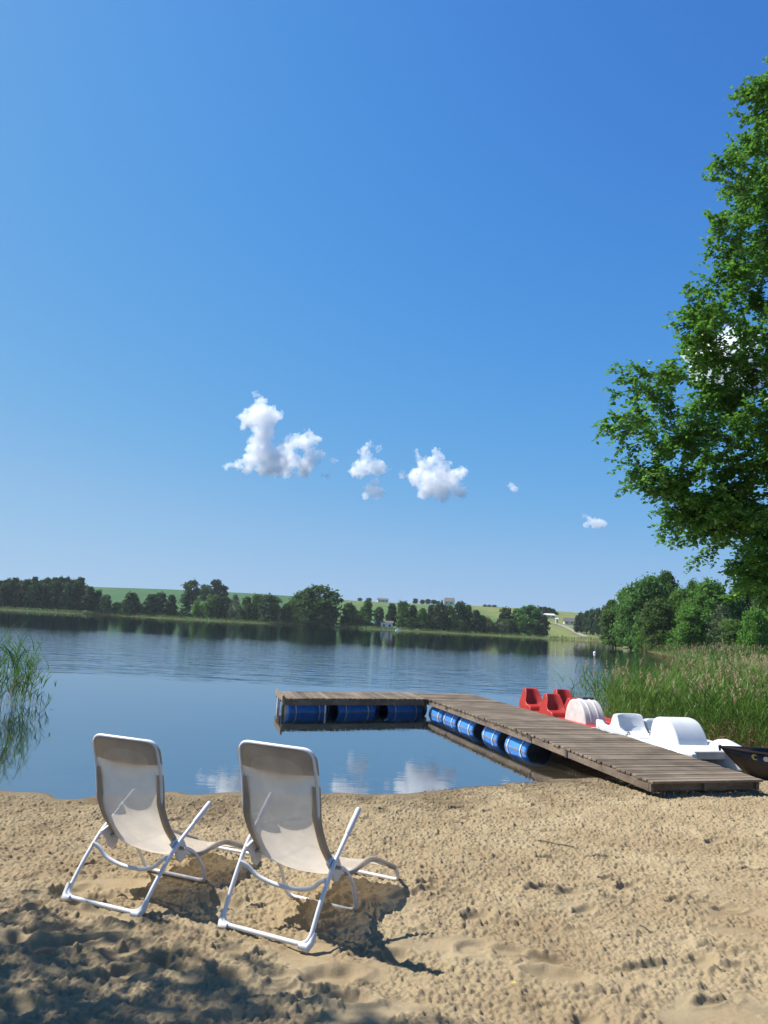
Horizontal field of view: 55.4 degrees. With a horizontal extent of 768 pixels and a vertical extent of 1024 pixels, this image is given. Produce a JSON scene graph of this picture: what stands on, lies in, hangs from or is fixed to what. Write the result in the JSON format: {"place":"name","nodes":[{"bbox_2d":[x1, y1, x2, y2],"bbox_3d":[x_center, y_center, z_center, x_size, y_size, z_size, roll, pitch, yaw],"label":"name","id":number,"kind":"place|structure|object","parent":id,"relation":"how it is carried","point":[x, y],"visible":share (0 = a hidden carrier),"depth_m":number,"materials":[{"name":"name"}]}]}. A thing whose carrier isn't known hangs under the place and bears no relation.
{"place":"outdoors","nodes":[
{"label":"outdoors","id":0,"kind":"place"},
{"bbox_2d":[0,587,748,680],"bbox_3d":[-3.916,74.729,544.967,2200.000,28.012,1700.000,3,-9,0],"label":"ground","id":1,"kind":"structure","parent":0,"point":[119,595],"depth_m":516.63,"materials":[{"name":"green plant"}]},
{"bbox_2d":[0,584,8,607],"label":"pine tree","id":2,"kind":"object","parent":1,"relation":"on","point":[3,590],"visible":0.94,"depth_m":333.92,"materials":[{"name":"green plant"}]},
{"bbox_2d":[3,579,15,608],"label":"pine tree","id":3,"kind":"object","parent":1,"relation":"on","point":[11,584],"visible":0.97,"depth_m":335.25,"materials":[{"name":"green plant"}]},
{"bbox_2d":[9,583,23,607],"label":"pine tree","id":4,"kind":"object","parent":1,"relation":"on","point":[16,586],"visible":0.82,"depth_m":335.36,"materials":[{"name":"green plant"}]},
{"bbox_2d":[16,581,28,609],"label":"pine tree","id":5,"kind":"object","parent":1,"relation":"on","point":[22,589],"visible":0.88,"depth_m":334.65,"materials":[{"name":"green plant"}]},
{"bbox_2d":[27,582,41,608],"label":"pine tree","id":6,"kind":"object","parent":1,"relation":"on","point":[36,592],"visible":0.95,"depth_m":333.73,"materials":[{"name":"green plant"}]},
{"bbox_2d":[36,584,48,608],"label":"pine tree","id":7,"kind":"object","parent":1,"relation":"on","point":[43,594],"visible":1,"depth_m":334.30,"materials":[{"name":"green plant"}]},
{"bbox_2d":[40,581,53,608],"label":"pine tree","id":8,"kind":"object","parent":1,"relation":"on","point":[49,586],"visible":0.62,"depth_m":336.63,"materials":[{"name":"green plant"}]},
{"bbox_2d":[47,580,60,610],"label":"pine tree","id":9,"kind":"object","parent":1,"relation":"on","point":[54,591],"visible":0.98,"depth_m":334.82,"materials":[{"name":"green plant"}]},
{"bbox_2d":[54,583,65,609],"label":"pine tree","id":10,"kind":"object","parent":1,"relation":"on","point":[61,588],"visible":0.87,"depth_m":335.12,"materials":[{"name":"green plant"}]},
{"bbox_2d":[56,581,74,610],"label":"pine tree","id":11,"kind":"object","parent":1,"relation":"on","point":[65,602],"visible":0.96,"depth_m":334.11,"materials":[{"name":"green plant"}]},
{"bbox_2d":[67,582,81,610],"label":"pine tree","id":12,"kind":"object","parent":1,"relation":"on","point":[75,592],"visible":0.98,"depth_m":334.59,"materials":[{"name":"green plant"}]},
{"bbox_2d":[78,586,96,611],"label":"pine tree","id":13,"kind":"object","parent":1,"relation":"on","point":[88,598],"visible":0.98,"depth_m":333.38,"materials":[{"name":"green plant"}]},
{"bbox_2d":[90,589,101,612],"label":"pine tree","id":14,"kind":"object","parent":1,"relation":"on","point":[97,596],"visible":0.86,"depth_m":335.20,"materials":[{"name":"green plant"}]},
{"bbox_2d":[98,594,111,614],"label":"tree","id":15,"kind":"object","parent":1,"relation":"on","point":[103,604],"visible":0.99,"depth_m":331.49,"materials":[{"name":"green plant"}]},
{"bbox_2d":[110,601,120,614],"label":"tree","id":16,"kind":"object","parent":1,"relation":"on","point":[116,605],"visible":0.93,"depth_m":332.69,"materials":[{"name":"green plant"}]},
{"bbox_2d":[120,591,142,614],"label":"tree","id":17,"kind":"object","parent":1,"relation":"on","point":[131,601],"visible":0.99,"depth_m":332.79,"materials":[{"name":"green plant"}]},
{"bbox_2d":[134,604,143,614],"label":"shrub","id":18,"kind":"object","parent":1,"relation":"on","point":[139,610],"visible":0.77,"depth_m":334.94,"materials":[{"name":"green plant"}]},
{"bbox_2d":[139,594,159,614],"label":"pine tree","id":19,"kind":"object","parent":1,"relation":"on","point":[149,602],"visible":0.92,"depth_m":332.35,"materials":[{"name":"green plant"}]},
{"bbox_2d":[150,591,167,615],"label":"tree","id":20,"kind":"object","parent":1,"relation":"on","point":[161,596],"visible":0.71,"depth_m":335.85,"materials":[{"name":"green plant"}]},
{"bbox_2d":[161,594,179,615],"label":"pine tree","id":21,"kind":"object","parent":1,"relation":"on","point":[170,604],"visible":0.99,"depth_m":332.20,"materials":[{"name":"green plant"}]},
{"bbox_2d":[179,591,193,617],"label":"conifer","id":22,"kind":"object","parent":1,"relation":"on","point":[186,603],"visible":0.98,"depth_m":330.98,"materials":[{"name":"green plant"}]},
{"bbox_2d":[178,579,201,604],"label":"tree","id":23,"kind":"object","parent":1,"relation":"on","point":[190,585],"visible":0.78,"depth_m":449.20,"materials":[{"name":"green plant"}]},
{"bbox_2d":[191,599,201,617],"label":"shrub","id":24,"kind":"object","parent":1,"relation":"on","point":[196,608],"visible":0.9,"depth_m":345.14,"materials":[{"name":"green plant"}]},
{"bbox_2d":[198,601,206,618],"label":"shrub","id":25,"kind":"object","parent":1,"relation":"on","point":[200,614],"visible":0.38,"depth_m":346.18,"materials":[{"name":"green plant"}]},
{"bbox_2d":[199,584,210,600],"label":"tree","id":26,"kind":"object","parent":1,"relation":"on","point":[205,591],"visible":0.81,"depth_m":494.21,"materials":[{"name":"green plant"}]},
{"bbox_2d":[202,593,222,618],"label":"tree","id":27,"kind":"object","parent":1,"relation":"on","point":[211,604],"visible":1,"depth_m":333.05,"materials":[{"name":"green plant"}]},
{"bbox_2d":[210,578,222,597],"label":"tree","id":28,"kind":"object","parent":1,"relation":"on","point":[216,589],"visible":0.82,"depth_m":515.11,"materials":[{"name":"green plant"}]},
{"bbox_2d":[216,595,231,618],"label":"tree","id":29,"kind":"object","parent":1,"relation":"on","point":[225,601],"visible":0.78,"depth_m":335.67,"materials":[{"name":"green plant"}]},
{"bbox_2d":[220,584,228,596],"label":"tree","id":30,"kind":"object","parent":1,"relation":"on","point":[224,592],"visible":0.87,"depth_m":519.88,"materials":[{"name":"green plant"}]},
{"bbox_2d":[227,594,240,620],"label":"tree","id":31,"kind":"object","parent":1,"relation":"on","point":[235,602],"visible":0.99,"depth_m":330.19,"materials":[{"name":"green plant"}]},
{"bbox_2d":[239,596,253,620],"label":"tree","id":32,"kind":"object","parent":1,"relation":"on","point":[246,605],"visible":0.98,"depth_m":333.25,"materials":[{"name":"green plant"}]},
{"bbox_2d":[251,594,262,620],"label":"tree","id":33,"kind":"object","parent":1,"relation":"on","point":[256,598],"visible":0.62,"depth_m":336.09,"materials":[{"name":"green plant"}]},
{"bbox_2d":[256,593,282,622],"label":"tree","id":34,"kind":"object","parent":1,"relation":"on","point":[271,612],"visible":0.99,"depth_m":329.47,"materials":[{"name":"green plant"}]},
{"bbox_2d":[280,603,291,623],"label":"tree","id":35,"kind":"object","parent":1,"relation":"on","point":[286,612],"visible":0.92,"depth_m":334.11,"materials":[{"name":"green plant"}]},
{"bbox_2d":[287,593,309,614],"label":"tree","id":36,"kind":"object","parent":1,"relation":"on","point":[294,609],"visible":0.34,"depth_m":335.72,"materials":[{"name":"green plant"}]},
{"bbox_2d":[1,606,600,641],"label":"reeds","id":37,"kind":"object","parent":1,"relation":"on","point":[275,622],"visible":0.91,"depth_m":322.03,"materials":[{"name":"green plant"}]},
{"bbox_2d":[298,608,320,625],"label":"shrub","id":38,"kind":"object","parent":1,"relation":"on","point":[307,619],"visible":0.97,"depth_m":326.34,"materials":[{"name":"green plant"}]},
{"bbox_2d":[291,584,343,624],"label":"tree","id":39,"kind":"object","parent":1,"relation":"on","point":[319,601],"visible":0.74,"depth_m":329.96,"materials":[{"name":"green plant"}]},
{"bbox_2d":[321,607,339,626],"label":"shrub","id":40,"kind":"object","parent":1,"relation":"on","point":[331,620],"visible":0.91,"depth_m":327.37,"materials":[{"name":"green plant"}]},
{"bbox_2d":[338,602,358,626],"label":"tree","id":41,"kind":"object","parent":1,"relation":"on","point":[349,612],"visible":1,"depth_m":329.32,"materials":[{"name":"green plant"}]},
{"bbox_2d":[358,600,374,627],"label":"tree","id":42,"kind":"object","parent":1,"relation":"on","point":[365,617],"visible":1,"depth_m":329.65,"materials":[{"name":"green plant"}]},
{"bbox_2d":[373,607,383,626],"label":"tree","id":43,"kind":"object","parent":1,"relation":"on","point":[377,617],"visible":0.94,"depth_m":335.63,"materials":[{"name":"green plant"}]},
{"bbox_2d":[380,620,392,628],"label":"shed","id":44,"kind":"structure","parent":1,"relation":"on","point":[386,624],"depth_m":327.66,"materials":[{"name":"metal"}]},
{"bbox_2d":[384,602,396,625],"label":"tree","id":45,"kind":"object","parent":1,"relation":"on","point":[391,613],"visible":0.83,"depth_m":338.63,"materials":[{"name":"green plant"}]},
{"bbox_2d":[395,600,410,628],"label":"tree","id":46,"kind":"object","parent":1,"relation":"on","point":[403,611],"visible":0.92,"depth_m":333.24,"materials":[{"name":"green plant"}]},
{"bbox_2d":[402,616,417,629],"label":"bush","id":47,"kind":"object","parent":1,"relation":"on","point":[411,621],"visible":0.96,"depth_m":331.02,"materials":[{"name":"green plant"}]},
{"bbox_2d":[409,604,417,626],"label":"tree","id":48,"kind":"object","parent":1,"relation":"on","point":[413,610],"visible":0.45,"depth_m":336.19,"materials":[{"name":"green plant"}]},
{"bbox_2d":[415,607,429,629],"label":"tree","id":49,"kind":"object","parent":1,"relation":"on","point":[422,616],"visible":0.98,"depth_m":332.30,"materials":[{"name":"green plant"}]},
{"bbox_2d":[427,604,435,627],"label":"tree","id":50,"kind":"object","parent":1,"relation":"on","point":[430,612],"visible":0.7,"depth_m":336.38,"materials":[{"name":"green plant"}]},
{"bbox_2d":[432,602,447,630],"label":"tree","id":51,"kind":"object","parent":1,"relation":"on","point":[439,617],"visible":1,"depth_m":332.23,"materials":[{"name":"green plant"}]},
{"bbox_2d":[444,598,454,604],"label":"house","id":52,"kind":"structure","parent":1,"relation":"on","point":[450,601],"depth_m":682.29,"materials":[{"name":"metal"}]},
{"bbox_2d":[445,604,455,631],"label":"tree","id":53,"kind":"object","parent":1,"relation":"on","point":[448,612],"visible":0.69,"depth_m":336.23,"materials":[{"name":"green plant"}]},
{"bbox_2d":[451,601,466,630],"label":"tree","id":54,"kind":"object","parent":1,"relation":"on","point":[459,606],"visible":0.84,"depth_m":333.76,"materials":[{"name":"green plant"}]},
{"bbox_2d":[452,619,466,632],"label":"bush","id":55,"kind":"object","parent":1,"relation":"on","point":[459,627],"visible":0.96,"depth_m":330.99,"materials":[{"name":"green plant"}]},
{"bbox_2d":[465,604,472,632],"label":"tree","id":56,"kind":"object","parent":1,"relation":"on","point":[469,612],"visible":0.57,"depth_m":336.65,"materials":[{"name":"green plant"}]},
{"bbox_2d":[469,610,482,632],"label":"tree","id":57,"kind":"object","parent":1,"relation":"on","point":[473,620],"visible":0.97,"depth_m":331.08,"materials":[{"name":"green plant"}]},
{"bbox_2d":[477,615,487,632],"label":"tree","id":58,"kind":"object","parent":1,"relation":"on","point":[483,627],"visible":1,"depth_m":330.69,"materials":[{"name":"green plant"}]},
{"bbox_2d":[488,623,499,633],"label":"bush","id":59,"kind":"object","parent":1,"relation":"on","point":[493,627],"visible":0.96,"depth_m":331.20,"materials":[{"name":"green plant"}]},
{"bbox_2d":[497,622,505,634],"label":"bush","id":60,"kind":"object","parent":1,"relation":"on","point":[501,627],"visible":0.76,"depth_m":333.59,"materials":[{"name":"green plant"}]},
{"bbox_2d":[497,606,511,634],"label":"tree","id":61,"kind":"object","parent":1,"relation":"on","point":[505,613],"visible":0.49,"depth_m":339.53,"materials":[{"name":"green plant"}]},
{"bbox_2d":[503,619,518,634],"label":"tree","id":62,"kind":"object","parent":1,"relation":"on","point":[511,627],"visible":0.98,"depth_m":329.10,"materials":[{"name":"green plant"}]},
{"bbox_2d":[509,608,521,634],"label":"tree","id":63,"kind":"object","parent":1,"relation":"on","point":[514,615],"visible":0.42,"depth_m":338.38,"materials":[{"name":"green plant"}]},
{"bbox_2d":[516,604,542,635],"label":"tree","id":64,"kind":"object","parent":1,"relation":"on","point":[532,611],"visible":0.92,"depth_m":331.37,"materials":[{"name":"green plant"}]},
{"bbox_2d":[532,613,550,636],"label":"tree","id":65,"kind":"object","parent":1,"relation":"on","point":[543,628],"visible":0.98,"depth_m":329.16,"materials":[{"name":"green plant"}]},
{"bbox_2d":[563,618,574,624],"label":"farmhouse","id":66,"kind":"object","parent":1,"relation":"on","point":[570,621],"visible":0.87,"depth_m":463.62,"materials":[{"name":"metal"}]},
{"bbox_2d":[572,615,581,632],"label":"pine tree","id":67,"kind":"object","parent":1,"relation":"on","point":[577,626],"visible":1,"depth_m":390.46,"materials":[{"name":"green plant"}]},
{"bbox_2d":[578,611,584,632],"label":"pine tree","id":68,"kind":"object","parent":1,"relation":"on","point":[581,615],"visible":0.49,"depth_m":395.44,"materials":[{"name":"green plant"}]},
{"bbox_2d":[581,610,589,633],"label":"pine tree","id":69,"kind":"object","parent":1,"relation":"on","point":[584,626],"visible":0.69,"depth_m":385.80,"materials":[{"name":"green plant"}]},
{"bbox_2d":[587,607,595,634],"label":"pine tree","id":70,"kind":"object","parent":1,"relation":"on","point":[591,616],"visible":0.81,"depth_m":375.77,"materials":[{"name":"green plant"}]},
{"bbox_2d":[592,607,600,635],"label":"pine tree","id":71,"kind":"object","parent":1,"relation":"on","point":[595,628],"visible":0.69,"depth_m":368.07,"materials":[{"name":"green plant"}]},
{"bbox_2d":[597,599,623,647],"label":"tree","id":72,"kind":"object","parent":1,"relation":"on","point":[606,637],"visible":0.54,"depth_m":138.03,"materials":[{"name":"green plant"}]},
{"bbox_2d":[608,583,638,649],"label":"tree","id":73,"kind":"object","parent":1,"relation":"on","point":[619,630],"visible":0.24,"depth_m":130.24,"materials":[{"name":"green plant"}]},
{"bbox_2d":[632,631,655,650],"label":"bush","id":74,"kind":"object","parent":1,"relation":"on","point":[638,639],"visible":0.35,"depth_m":122.10,"materials":[{"name":"green plant"}]},
{"bbox_2d":[618,572,670,646],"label":"tree","id":75,"kind":"object","parent":1,"relation":"on","point":[641,591],"visible":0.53,"depth_m":126.01,"materials":[{"name":"green plant"}]},
{"bbox_2d":[633,595,679,650],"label":"tree","id":76,"kind":"object","parent":1,"relation":"on","point":[656,611],"visible":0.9,"depth_m":117.92,"materials":[{"name":"green plant"}]},
{"bbox_2d":[657,627,677,650],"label":"bush","id":77,"kind":"object","parent":1,"relation":"on","point":[667,639],"visible":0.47,"depth_m":115.75,"materials":[{"name":"green plant"}]},
{"bbox_2d":[657,570,682,627],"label":"tree","id":78,"kind":"object","parent":1,"relation":"on","point":[667,579],"visible":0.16,"depth_m":131.69,"materials":[{"name":"green plant"}]},
{"bbox_2d":[662,585,694,628],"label":"tree","id":79,"kind":"object","parent":1,"relation":"on","point":[678,595],"visible":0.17,"depth_m":120.48,"materials":[{"name":"green plant"}]},
{"bbox_2d":[590,56,767,615],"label":"alder tree","id":80,"kind":"object","parent":1,"relation":"on","point":[724,506],"visible":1,"depth_m":12.54,"materials":[{"name":"green plant"}]},
{"bbox_2d":[685,577,697,590],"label":"tree","id":81,"kind":"object","parent":1,"relation":"on","point":[690,584],"visible":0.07,"depth_m":137.91,"materials":[{"name":"green plant"}]},
{"bbox_2d":[670,603,716,652],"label":"tree","id":82,"kind":"object","parent":1,"relation":"on","point":[687,631],"visible":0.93,"depth_m":105.90,"materials":[{"name":"green plant"}]},
{"bbox_2d":[633,641,767,678],"bbox_3d":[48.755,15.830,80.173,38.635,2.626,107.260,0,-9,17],"label":"reeds","id":83,"kind":"object","parent":1,"relation":"on","point":[720,652],"visible":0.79,"depth_m":60.52,"materials":[{"name":"green plant"}]},
{"bbox_2d":[681,576,742,650],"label":"tree","id":84,"kind":"object","parent":1,"relation":"on","point":[702,593],"visible":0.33,"depth_m":113.70,"materials":[{"name":"green plant"}]},
{"bbox_2d":[706,603,736,649],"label":"tree","id":85,"kind":"object","parent":1,"relation":"on","point":[721,608],"visible":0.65,"depth_m":103.13,"materials":[{"name":"green plant"}]},
{"bbox_2d":[716,617,743,651],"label":"tree","id":86,"kind":"object","parent":1,"relation":"on","point":[731,627],"visible":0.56,"depth_m":96.33,"materials":[{"name":"green plant"}]},
{"bbox_2d":[729,593,747,620],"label":"tree","id":87,"kind":"object","parent":1,"relation":"on","point":[740,602],"visible":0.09,"depth_m":116.36,"materials":[{"name":"green plant"}]},
{"bbox_2d":[728,577,764,612],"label":"tree","id":88,"kind":"object","parent":1,"relation":"on","point":[747,599],"visible":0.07,"depth_m":121.17,"materials":[{"name":"green plant"}]},
{"bbox_2d":[735,604,767,656],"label":"bush","id":89,"kind":"object","parent":1,"relation":"on","point":[753,629],"visible":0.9,"depth_m":86.69,"materials":[{"name":"green plant"}]},
{"bbox_2d":[748,591,767,613],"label":"tree","id":90,"kind":"object","parent":1,"relation":"on","point":[756,606],"visible":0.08,"depth_m":112.89,"materials":[{"name":"green plant"}]},
{"bbox_2d":[0,610,766,798],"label":"water","id":91,"kind":"structure","parent":0,"point":[195,701],"depth_m":18.95,"materials":[{"name":"blue liquid"}]},
{"bbox_2d":[0,618,38,708],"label":"reed clump","id":92,"kind":"object","parent":91,"relation":"in","point":[14,685],"visible":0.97,"depth_m":14.70,"materials":[{"name":"green plant"}]},
{"bbox_2d":[0,637,46,704],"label":"reed clump","id":93,"kind":"object","parent":91,"relation":"in","point":[23,673],"visible":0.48,"depth_m":15.30,"materials":[{"name":"green plant"}]},
{"bbox_2d":[12,654,52,704],"bbox_3d":[-7.361,3.583,15.323,0.921,1.355,0.614,10,-11,-40],"label":"reed clump","id":94,"kind":"object","parent":91,"relation":"in","point":[37,695],"visible":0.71,"depth_m":15.29,"materials":[{"name":"green plant"}]},
{"bbox_2d":[29,672,57,709],"bbox_3d":[-6.783,3.695,14.549,0.599,0.958,0.524,3,-9,0],"label":"reed clump","id":95,"kind":"object","parent":91,"relation":"in","point":[44,695],"visible":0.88,"depth_m":14.54,"materials":[{"name":"green plant"}]},
{"bbox_2d":[276,689,762,791],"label":"floating pier","id":96,"kind":"structure","parent":91,"relation":"on","point":[644,765],"depth_m":12.46,"materials":[{"name":"brown wood"}]},
{"bbox_2d":[519,688,611,727],"bbox_3d":[4.050,4.250,15.161,1.420,0.928,3.400,5,-9,-14],"label":"pedal boat","id":97,"kind":"object","parent":91,"relation":"on","point":[564,704],"visible":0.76,"depth_m":15.14,"materials":[{"name":"red plastic"}]},
{"bbox_2d":[556,654,767,747],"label":"reeds","id":98,"kind":"object","parent":91,"relation":"in","point":[733,707],"visible":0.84,"depth_m":15.49,"materials":[{"name":"green plant"}]},
{"bbox_2d":[591,713,742,771],"bbox_3d":[4.784,3.886,12.316,1.674,0.852,2.520,5,-9,-15],"label":"pedal boat","id":99,"kind":"object","parent":91,"relation":"on","point":[684,736],"visible":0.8,"depth_m":12.03,"materials":[{"name":"white plastic"}]},
{"bbox_2d":[718,744,767,779],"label":"rowing boat","id":100,"kind":"object","parent":91,"relation":"on","point":[752,761],"visible":0.96,"depth_m":10.74,"materials":[{"name":"paint"}]},
{"bbox_2d":[0,778,767,1023],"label":"beach","id":101,"kind":"structure","parent":0,"point":[478,910],"depth_m":4.75,"materials":[{"name":"beige sand"}]},
{"bbox_2d":[61,733,249,916],"bbox_3d":[-1.496,2.123,5.368,0.697,1.075,1.515,-1,-9,22],"label":"lounge chair","id":102,"kind":"object","parent":101,"relation":"on","point":[130,790],"visible":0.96,"depth_m":4.87,"materials":[{"name":"white fabric"}]},
{"bbox_2d":[217,740,399,953],"bbox_3d":[-0.393,2.094,5.021,0.707,1.143,1.466,-1,-10,25],"label":"lounge chair","id":103,"kind":"object","parent":101,"relation":"on","point":[281,798],"visible":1,"depth_m":4.49,"materials":[{"name":"white fabric"}]},
{"bbox_2d":[421,777,765,801],"bbox_3d":[3.211,3.646,9.653,5.836,0.105,2.313,4,-9,-8],"label":"debris","id":104,"kind":"object","parent":101,"relation":"on","point":[545,785],"visible":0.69,"depth_m":9.61,"materials":[{"name":"brown"}]},
{"bbox_2d":[0,0,767,612],"label":"sky","id":105,"kind":"structure","parent":0,"point":[295,295],"materials":[{"name":"blue"}]},
{"bbox_2d":[553,623,587,636],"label":"path","id":106,"kind":"structure","parent":0,"point":[572,630],"depth_m":414.29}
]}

